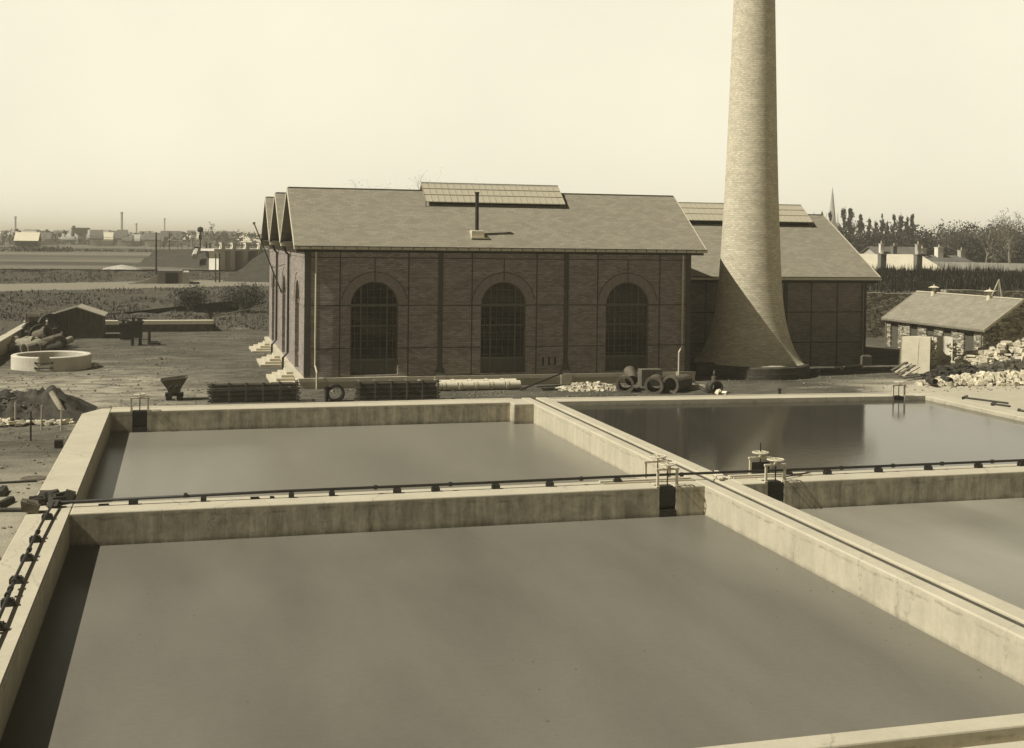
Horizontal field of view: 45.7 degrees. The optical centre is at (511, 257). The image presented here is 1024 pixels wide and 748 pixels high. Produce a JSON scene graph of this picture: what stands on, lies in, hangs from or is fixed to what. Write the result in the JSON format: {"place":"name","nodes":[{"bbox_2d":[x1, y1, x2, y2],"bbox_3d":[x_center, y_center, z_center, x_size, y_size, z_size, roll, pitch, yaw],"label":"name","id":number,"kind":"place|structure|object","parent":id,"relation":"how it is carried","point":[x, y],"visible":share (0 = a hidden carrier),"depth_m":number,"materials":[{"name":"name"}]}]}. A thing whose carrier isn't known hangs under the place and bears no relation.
{"place":"outdoors","nodes":[
{"label":"outdoors","id":0,"kind":"place"},
{"bbox_2d":[128,317,146,345],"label":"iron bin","id":1,"kind":"object","parent":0,"point":[136,328],"visible":1,"depth_m":87.12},
{"bbox_2d":[86,422,636,502],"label":"water","id":2,"kind":"structure","parent":0,"point":[139,464],"depth_m":47.12,"materials":[{"name":"liquid"}]},
{"bbox_2d":[510,402,533,423],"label":"pier","id":3,"kind":"structure","parent":2,"relation":"in","point":[521,412],"depth_m":56.86,"materials":[{"name":"concrete"}]},
{"bbox_2d":[69,481,704,546],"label":"basin wall","id":4,"kind":"structure","parent":0,"point":[141,522],"depth_m":35.70,"materials":[{"name":"concrete"}]},
{"bbox_2d":[491,483,499,488],"bbox_3d":[-0.501,7.050,37.477,0.247,0.165,0.160,1,1,-13],"label":"pipe support","id":5,"kind":"object","parent":4,"relation":"on","point":[495,486],"visible":1,"depth_m":37.41,"materials":[{"name":"metal"}]},
{"bbox_2d":[59,459,1023,503],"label":"iron pipe","id":6,"kind":"object","parent":5,"relation":"on","point":[580,478],"visible":1,"depth_m":37.59,"materials":[{"name":"metal"}]},
{"bbox_2d":[599,477,694,484],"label":"kerb","id":7,"kind":"structure","parent":4,"relation":"on","point":[630,481],"depth_m":38.84,"materials":[{"name":"concrete"}]},
{"bbox_2d":[643,454,671,478],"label":"sluice gate","id":8,"kind":"structure","parent":4,"relation":"attached to","point":[657,457],"depth_m":39.35,"materials":[{"name":"metal"}]},
{"bbox_2d":[655,462,678,516],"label":"sluice gate","id":9,"kind":"structure","parent":4,"relation":"attached to","point":[667,491],"depth_m":38.08,"materials":[{"name":"metal"}]},
{"bbox_2d":[0,515,1023,747],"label":"water","id":10,"kind":"structure","parent":0,"point":[421,638],"depth_m":25.61,"materials":[{"name":"liquid"}]},
{"bbox_2d":[0,241,1023,560],"bbox_3d":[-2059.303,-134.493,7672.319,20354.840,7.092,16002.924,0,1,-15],"label":"ground","id":11,"kind":"structure","parent":0,"point":[22,461],"depth_m":73.49,"materials":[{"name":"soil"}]},
{"bbox_2d":[0,323,31,355],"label":"retaining wall","id":12,"kind":"structure","parent":11,"relation":"on","point":[5,339],"depth_m":83.06,"materials":[{"name":"concrete"}]},
{"bbox_2d":[0,246,54,251],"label":"hedge","id":13,"kind":"object","parent":11,"relation":"on","point":[2,248],"visible":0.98,"depth_m":325.18,"materials":[{"name":"grey plant"}]},
{"bbox_2d":[14,232,41,250],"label":"barn","id":14,"kind":"structure","parent":11,"relation":"on","point":[27,239],"depth_m":333.62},
{"bbox_2d":[20,339,41,351],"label":"pipe","id":15,"kind":"object","parent":11,"relation":"on","point":[28,346],"visible":0.68,"depth_m":79.86,"materials":[{"name":"concrete"}]},
{"bbox_2d":[21,321,40,334],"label":"pipe","id":16,"kind":"object","parent":11,"relation":"on","point":[27,324],"visible":0.44,"depth_m":89.50,"materials":[{"name":"concrete"}]},
{"bbox_2d":[37,313,62,334],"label":"pipe","id":17,"kind":"object","parent":16,"relation":"on","point":[57,320],"visible":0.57,"depth_m":91.03,"materials":[{"name":"metal"}]},
{"bbox_2d":[25,310,45,326],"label":"pipe","id":18,"kind":"object","parent":11,"relation":"on","point":[33,316],"visible":0.51,"depth_m":93.59,"materials":[{"name":"concrete"}]},
{"bbox_2d":[35,341,55,350],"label":"pipe","id":19,"kind":"object","parent":11,"relation":"on","point":[40,344],"visible":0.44,"depth_m":79.72,"materials":[{"name":"concrete"}]},
{"bbox_2d":[43,331,63,345],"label":"pipe bend","id":20,"kind":"object","parent":19,"relation":"on","point":[49,340],"visible":1,"depth_m":79.13,"materials":[{"name":"concrete"}]},
{"bbox_2d":[0,385,97,425],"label":"dug soil","id":21,"kind":"structure","parent":11,"relation":"on","point":[76,408],"depth_m":52.53,"materials":[{"name":"soil"}]},
{"bbox_2d":[0,396,38,418],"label":"rubble","id":22,"kind":"object","parent":21,"relation":"on","point":[3,400],"visible":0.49,"depth_m":52.17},
{"bbox_2d":[0,416,74,426],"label":"rubble","id":23,"kind":"object","parent":21,"relation":"on","point":[19,423],"visible":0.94,"depth_m":50.76,"materials":[{"name":"stone"}]},
{"bbox_2d":[11,351,91,371],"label":"ring basin","id":24,"kind":"object","parent":11,"relation":"on","point":[58,361],"visible":0.93,"depth_m":70.95,"materials":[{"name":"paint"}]},
{"bbox_2d":[44,341,62,350],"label":"pipe","id":25,"kind":"object","parent":11,"relation":"on","point":[56,346],"visible":0.63,"depth_m":80.08,"materials":[{"name":"concrete"}]},
{"bbox_2d":[0,408,111,740],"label":"basin wall","id":26,"kind":"structure","parent":11,"relation":"on","point":[75,465],"depth_m":29.46,"materials":[{"name":"concrete"}]},
{"bbox_2d":[9,575,23,584],"bbox_3d":[-10.888,7.082,26.718,0.286,0.165,0.160,1,1,-13],"label":"pipe support","id":27,"kind":"object","parent":26,"relation":"on","point":[20,579],"visible":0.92,"depth_m":26.66,"materials":[{"name":"metal"}]},
{"bbox_2d":[0,501,54,618],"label":"iron pipe","id":28,"kind":"object","parent":27,"relation":"on","point":[8,592],"visible":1,"depth_m":27.39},
{"bbox_2d":[20,498,40,513],"bbox_3d":[-13.245,6.861,33.500,0.515,0.390,0.465,0,1,-15],"label":"stone","id":29,"kind":"object","parent":26,"relation":"on","point":[30,506],"visible":1,"depth_m":33.31,"materials":[{"name":"stone"}]},
{"bbox_2d":[46,489,76,503],"bbox_3d":[-12.797,6.844,34.692,0.532,0.404,0.779,1,1,32],"label":"stone","id":30,"kind":"object","parent":26,"relation":"on","point":[67,494],"visible":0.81,"depth_m":34.64,"materials":[{"name":"stone"}]},
{"bbox_2d":[61,234,78,244],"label":"house","id":31,"kind":"structure","parent":11,"relation":"on","point":[68,237],"depth_m":538.75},
{"bbox_2d":[47,304,107,338],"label":"shed","id":32,"kind":"structure","parent":11,"relation":"on","point":[81,321],"depth_m":92.92,"materials":[{"name":"wood"}]},
{"bbox_2d":[72,317,85,337],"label":"door","id":33,"kind":"structure","parent":32,"relation":"in","point":[79,323],"depth_m":92.83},
{"bbox_2d":[71,226,89,244],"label":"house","id":34,"kind":"structure","parent":11,"relation":"on","point":[83,231],"depth_m":556.40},
{"bbox_2d":[89,230,103,245],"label":"house","id":35,"kind":"structure","parent":11,"relation":"on","point":[96,237],"depth_m":494.48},
{"bbox_2d":[55,248,158,251],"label":"hedge","id":36,"kind":"object","parent":11,"relation":"on","point":[126,250],"visible":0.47,"depth_m":345.60,"materials":[{"name":"grey plant"}]},
{"bbox_2d":[103,232,113,245],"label":"house","id":37,"kind":"structure","parent":11,"relation":"on","point":[108,240],"depth_m":506.69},
{"bbox_2d":[23,320,213,331],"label":"retaining wall","id":38,"kind":"structure","parent":11,"relation":"on","point":[171,325],"depth_m":100.28,"materials":[{"name":"concrete"}]},
{"bbox_2d":[1,269,237,271],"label":"wall","id":39,"kind":"structure","parent":11,"relation":"on","point":[139,270],"depth_m":160.12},
{"bbox_2d":[116,230,127,245],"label":"house","id":40,"kind":"structure","parent":11,"relation":"on","point":[121,234],"depth_m":499.01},
{"bbox_2d":[118,319,130,338],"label":"iron bin","id":41,"kind":"object","parent":11,"relation":"on","point":[124,329],"visible":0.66,"depth_m":92.32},
{"bbox_2d":[0,268,268,330],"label":"bank grass","id":42,"kind":"structure","parent":11,"relation":"on","point":[242,314],"depth_m":117.15,"materials":[{"name":"plant"}]},
{"bbox_2d":[0,228,268,247],"bbox_3d":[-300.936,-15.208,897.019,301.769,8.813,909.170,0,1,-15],"label":"trees","id":43,"kind":"object","parent":11,"relation":"on","point":[3,237],"visible":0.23,"depth_m":516.74,"materials":[{"name":"grey plant"}]},
{"bbox_2d":[144,232,161,246],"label":"house","id":44,"kind":"structure","parent":11,"relation":"on","point":[149,239],"depth_m":497.40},
{"bbox_2d":[128,269,188,283],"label":"culvert","id":45,"kind":"object","parent":11,"relation":"on","point":[171,276],"visible":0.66,"depth_m":143.64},
{"bbox_2d":[136,249,208,268],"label":"shed roof","id":46,"kind":"structure","parent":11,"relation":"on","point":[178,258],"depth_m":189.49,"materials":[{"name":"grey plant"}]},
{"bbox_2d":[160,375,187,400],"bbox_3d":[-16.301,6.324,58.677,1.290,1.184,1.100,0,1,-15],"label":"tip wagon","id":47,"kind":"object","parent":11,"relation":"on","point":[173,385],"visible":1,"depth_m":58.28,"materials":[{"name":"metal"}]},
{"bbox_2d":[109,301,238,314],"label":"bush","id":48,"kind":"object","parent":11,"relation":"on","point":[217,307],"visible":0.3,"depth_m":116.00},
{"bbox_2d":[168,284,215,310],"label":"bush","id":49,"kind":"object","parent":11,"relation":"on","point":[190,300],"visible":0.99,"depth_m":112.37,"materials":[{"name":"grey plant"}]},
{"bbox_2d":[203,222,226,246],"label":"bare tree","id":50,"kind":"object","parent":11,"relation":"on","point":[211,234],"visible":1,"depth_m":420.08,"materials":[{"name":"grey plant"}]},
{"bbox_2d":[201,243,266,269],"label":"bridge","id":51,"kind":"structure","parent":11,"relation":"on","point":[233,258],"depth_m":174.06,"materials":[{"name":"concrete"}]},
{"bbox_2d":[214,279,268,312],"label":"bush","id":52,"kind":"object","parent":11,"relation":"on","point":[245,297],"visible":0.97,"depth_m":117.98,"materials":[{"name":"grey plant"}]},
{"bbox_2d":[223,248,268,281],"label":"earth mound","id":53,"kind":"object","parent":11,"relation":"on","point":[256,268],"visible":0.34,"depth_m":156.15,"materials":[{"name":"grey soil"}]},
{"bbox_2d":[206,380,300,403],"bbox_3d":[-12.349,6.453,58.241,4.435,1.000,0.770,0,1,-15],"label":"rod stack","id":54,"kind":"object","parent":11,"relation":"on","point":[279,391],"visible":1,"depth_m":58.08,"materials":[{"name":"metal"}]},
{"bbox_2d":[110,399,528,432],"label":"basin wall","id":55,"kind":"structure","parent":11,"relation":"on","point":[193,418],"depth_m":55.09,"materials":[{"name":"concrete"}]},
{"bbox_2d":[130,393,149,432],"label":"sluice gate","id":56,"kind":"structure","parent":55,"relation":"attached to","point":[139,420],"depth_m":53.05,"materials":[{"name":"metal"}]},
{"bbox_2d":[113,398,512,407],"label":"kerb","id":57,"kind":"structure","parent":55,"relation":"on","point":[312,403],"depth_m":56.45,"materials":[{"name":"concrete"}]},
{"bbox_2d":[324,383,344,401],"bbox_3d":[-8.600,6.580,58.962,0.927,0.857,0.550,0,1,-15],"label":"ring fitting","id":58,"kind":"object","parent":11,"relation":"on","point":[327,389],"visible":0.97,"depth_m":58.72,"materials":[{"name":"metal"}]},
{"bbox_2d":[353,378,440,400],"bbox_3d":[-5.609,6.514,59.767,4.329,1.000,0.770,0,1,-15],"label":"rod stack","id":59,"kind":"object","parent":11,"relation":"on","point":[406,389],"visible":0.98,"depth_m":59.64,"materials":[{"name":"metal"}]},
{"bbox_2d":[441,381,457,390],"bbox_3d":[-3.277,6.734,63.725,0.805,0.498,0.498,0,1,-15],"label":"cement pipe","id":60,"kind":"object","parent":11,"relation":"on","point":[452,385],"visible":1,"depth_m":63.56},
{"bbox_2d":[458,381,473,389],"bbox_3d":[-2.439,6.742,63.903,0.805,0.498,0.498,0,1,-15],"label":"cement pipe","id":61,"kind":"object","parent":11,"relation":"on","point":[465,385],"visible":1,"depth_m":63.74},
{"bbox_2d":[249,182,707,388],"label":"engine hall","id":62,"kind":"structure","parent":11,"relation":"on","point":[524,284],"depth_m":67.04,"materials":[{"name":"brick"}]},
{"bbox_2d":[350,281,397,374],"bbox_3d":[-7.368,3.767,64.820,2.560,4.978,0.140,0,1,-15],"label":"window","id":63,"kind":"structure","parent":62,"relation":"in","point":[374,305],"depth_m":64.83,"materials":[{"name":"glass"}]},
{"bbox_2d":[480,282,525,372],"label":"window","id":64,"kind":"structure","parent":62,"relation":"in","point":[502,349],"depth_m":66.71,"materials":[{"name":"glass"}]},
{"bbox_2d":[605,282,647,369],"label":"window","id":65,"kind":"structure","parent":62,"relation":"in","point":[626,303],"depth_m":68.60,"materials":[{"name":"glass"}]},
{"bbox_2d":[473,381,489,389],"bbox_3d":[-1.614,6.749,64.125,0.805,0.498,0.498,0,1,-15],"label":"cement pipe","id":66,"kind":"object","parent":11,"relation":"on","point":[481,385],"visible":1,"depth_m":63.95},
{"bbox_2d":[505,380,520,388],"bbox_3d":[0.027,6.762,64.603,0.805,0.498,0.498,0,1,-15],"label":"cement pipe","id":67,"kind":"object","parent":11,"relation":"on","point":[512,384],"visible":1,"depth_m":64.44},
{"bbox_2d":[555,381,615,391],"bbox_3d":[4.112,6.896,64.907,3.632,0.563,2.060,0,1,-15],"label":"rubble","id":68,"kind":"object","parent":11,"relation":"on","point":[586,386],"visible":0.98,"depth_m":64.36,"materials":[{"name":"stone"}]},
{"bbox_2d":[615,375,633,392],"bbox_3d":[6.022,6.687,64.583,0.975,0.975,1.523,1,1,8],"label":"pipe","id":69,"kind":"object","parent":11,"relation":"on","point":[619,388],"visible":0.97,"depth_m":63.87,"materials":[{"name":"concrete"}]},
{"bbox_2d":[624,366,637,384],"bbox_3d":[6.345,6.330,65.027,0.657,1.007,1.066,1,1,-3],"label":"pipe collar","id":70,"kind":"object","parent":69,"relation":"on","point":[630,371],"visible":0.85,"depth_m":64.90,"materials":[{"name":"concrete"}]},
{"bbox_2d":[638,368,661,385],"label":"crate","id":71,"kind":"object","parent":11,"relation":"on","point":[644,374],"visible":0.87,"depth_m":66.71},
{"bbox_2d":[644,374,663,393],"bbox_3d":[7.579,6.700,64.385,0.999,0.999,2.013,1,1,11],"label":"pipe","id":72,"kind":"object","parent":11,"relation":"on","point":[649,388],"visible":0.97,"depth_m":63.47,"materials":[{"name":"concrete"}]},
{"bbox_2d":[663,374,691,392],"bbox_3d":[8.844,6.708,64.782,0.992,0.995,1.752,1,1,36],"label":"pipe","id":73,"kind":"object","parent":11,"relation":"on","point":[674,383],"visible":0.95,"depth_m":64.49,"materials":[{"name":"concrete"}]},
{"bbox_2d":[693,362,714,375],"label":"crate","id":74,"kind":"object","parent":11,"relation":"on","point":[701,368],"visible":0.62,"depth_m":71.39,"materials":[{"name":"wood"}]},
{"bbox_2d":[705,371,722,393],"bbox_3d":[10.669,6.606,64.155,0.774,1.269,0.677,0,1,-15],"label":"valve","id":75,"kind":"object","parent":11,"relation":"on","point":[715,382],"visible":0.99,"depth_m":63.99,"materials":[{"name":"metal"}]},
{"bbox_2d":[549,392,906,398],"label":"kerb","id":76,"kind":"structure","parent":11,"relation":"on","point":[723,395],"depth_m":61.11,"materials":[{"name":"concrete"}]},
{"bbox_2d":[551,393,943,405],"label":"basin wall","id":77,"kind":"structure","parent":11,"relation":"on","point":[719,399],"depth_m":59.89,"materials":[{"name":"concrete"}]},
{"bbox_2d":[892,381,905,399],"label":"sluice gate","id":78,"kind":"structure","parent":77,"relation":"attached to","point":[898,397],"depth_m":61.51,"materials":[{"name":"metal"}]},
{"bbox_2d":[690,0,809,379],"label":"factory chimney","id":79,"kind":"object","parent":11,"relation":"on","point":[748,338],"visible":0.96,"depth_m":72.15,"materials":[{"name":"brick"}]},
{"bbox_2d":[522,397,1023,684],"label":"double wall","id":80,"kind":"structure","parent":11,"relation":"on","point":[979,625],"depth_m":30.82,"materials":[{"name":"concrete"}]},
{"bbox_2d":[678,202,881,365],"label":"boiler house","id":81,"kind":"structure","parent":11,"relation":"on","point":[827,270],"depth_m":79.51,"materials":[{"name":"brick"}]},
{"bbox_2d":[826,187,838,229],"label":"church","id":82,"kind":"structure","parent":11,"relation":"on","point":[833,220],"depth_m":898.17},
{"bbox_2d":[837,208,847,233],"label":"poplar","id":83,"kind":"object","parent":11,"relation":"on","point":[843,217],"visible":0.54,"depth_m":289.80,"materials":[{"name":"grey plant"}]},
{"bbox_2d":[845,208,858,240],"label":"poplar","id":84,"kind":"object","parent":11,"relation":"on","point":[849,218],"visible":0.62,"depth_m":296.56,"materials":[{"name":"grey plant"}]},
{"bbox_2d":[700,713,1023,747],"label":"basin wall","id":85,"kind":"structure","parent":11,"relation":"on","point":[1004,731],"depth_m":19.14,"materials":[{"name":"concrete"}]},
{"bbox_2d":[859,241,929,257],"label":"house","id":86,"kind":"structure","parent":11,"relation":"on","point":[893,249],"depth_m":169.39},
{"bbox_2d":[860,250,941,270],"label":"house","id":87,"kind":"structure","parent":11,"relation":"on","point":[881,259],"depth_m":144.92,"materials":[{"name":"paint"}]},
{"bbox_2d":[838,219,1023,262],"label":"wood","id":88,"kind":"object","parent":11,"relation":"on","point":[975,250],"visible":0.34,"depth_m":237.85,"materials":[{"name":"grey plant"}]},
{"bbox_2d":[898,335,964,373],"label":"culvert block","id":89,"kind":"object","parent":11,"relation":"on","point":[926,353],"depth_m":75.48,"materials":[{"name":"concrete"}]},
{"bbox_2d":[866,261,1023,292],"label":"brush","id":90,"kind":"object","parent":11,"relation":"on","point":[900,276],"visible":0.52,"depth_m":117.04,"materials":[{"name":"plant"}]},
{"bbox_2d":[866,290,1023,337],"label":"retaining wall","id":91,"kind":"structure","parent":11,"relation":"on","point":[879,305],"depth_m":103.72,"materials":[{"name":"stone"}]},
{"bbox_2d":[921,244,975,262],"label":"house","id":92,"kind":"structure","parent":11,"relation":"on","point":[938,256],"depth_m":176.80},
{"bbox_2d":[929,222,972,250],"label":"bare tree","id":93,"kind":"object","parent":11,"relation":"on","point":[956,239],"visible":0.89,"depth_m":234.19,"materials":[{"name":"grey plant"}]},
{"bbox_2d":[881,286,1023,359],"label":"outbuilding","id":94,"kind":"structure","parent":11,"relation":"on","point":[967,322],"depth_m":87.61,"materials":[{"name":"stone"}]},
{"bbox_2d":[892,321,897,346],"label":"door","id":95,"kind":"structure","parent":94,"relation":"in","point":[894,324],"depth_m":93.97,"materials":[{"name":"wood"}]},
{"bbox_2d":[965,330,973,350],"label":"door","id":96,"kind":"structure","parent":94,"relation":"in","point":[969,335],"depth_m":85.06,"materials":[{"name":"wood"}]},
{"bbox_2d":[919,364,986,377],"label":"rubble","id":97,"kind":"object","parent":11,"relation":"on","point":[948,370],"visible":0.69,"depth_m":72.60,"materials":[{"name":"stone"}]},
{"bbox_2d":[915,370,1023,385],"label":"rubble","id":98,"kind":"object","parent":11,"relation":"on","point":[1004,378],"visible":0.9,"depth_m":69.51,"materials":[{"name":"stone"}]},
{"bbox_2d":[925,396,1023,421],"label":"basin wall","id":99,"kind":"structure","parent":11,"relation":"on","point":[989,409],"depth_m":57.97,"materials":[{"name":"concrete"}]},
{"bbox_2d":[933,262,1023,271],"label":"garden wall","id":100,"kind":"structure","parent":11,"relation":"on","point":[1013,266],"depth_m":150.00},
{"bbox_2d":[955,359,1023,374],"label":"rubble","id":101,"kind":"object","parent":11,"relation":"on","point":[1003,366],"visible":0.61,"depth_m":74.15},
{"bbox_2d":[960,336,1023,371],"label":"rubble","id":102,"kind":"object","parent":11,"relation":"on","point":[1003,350],"visible":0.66,"depth_m":77.54,"materials":[{"name":"stone"}]},
{"bbox_2d":[969,218,1015,262],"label":"bare tree","id":103,"kind":"object","parent":11,"relation":"on","point":[988,240],"visible":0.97,"depth_m":204.22,"materials":[{"name":"grey plant"}]},
{"bbox_2d":[988,208,1023,262],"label":"bare tree","id":104,"kind":"object","parent":11,"relation":"on","point":[1016,230],"visible":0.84,"depth_m":215.85,"materials":[{"name":"grey plant"}]},
{"bbox_2d":[0,0,1023,239],"label":"sky","id":105,"kind":"structure","parent":0,"point":[190,114],"materials":[{"name":"beige"}]},
{"bbox_2d":[567,400,1023,475],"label":"water","id":106,"kind":"structure","parent":0,"point":[721,436],"depth_m":50.73,"materials":[{"name":"liquid"}]},
{"bbox_2d":[726,464,1023,508],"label":"basin wall","id":107,"kind":"structure","parent":0,"point":[891,486],"depth_m":40.35,"materials":[{"name":"concrete"}]},
{"bbox_2d":[748,443,772,473],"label":"sluice gate","id":108,"kind":"structure","parent":107,"relation":"on","point":[756,465],"depth_m":40.32,"materials":[{"name":"metal"}]},
{"bbox_2d":[728,472,811,478],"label":"kerb","id":109,"kind":"structure","parent":107,"relation":"on","point":[742,476],"depth_m":39.91,"materials":[{"name":"concrete"}]},
{"bbox_2d":[762,457,786,501],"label":"sluice gate","id":110,"kind":"structure","parent":107,"relation":"attached to","point":[775,488],"depth_m":39.07,"materials":[{"name":"metal"}]},
{"bbox_2d":[798,498,1023,609],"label":"water","id":111,"kind":"structure","parent":0,"point":[978,544],"depth_m":36.06,"materials":[{"name":"liquid"}]},
{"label":"pipe","id":112,"kind":"object","parent":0,"visible":0},
{"bbox_2d":[32,325,53,338],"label":"pipe","id":113,"kind":"object","parent":112,"relation":"on","point":[42,332],"visible":0.66,"depth_m":84.36,"materials":[{"name":"concrete"}]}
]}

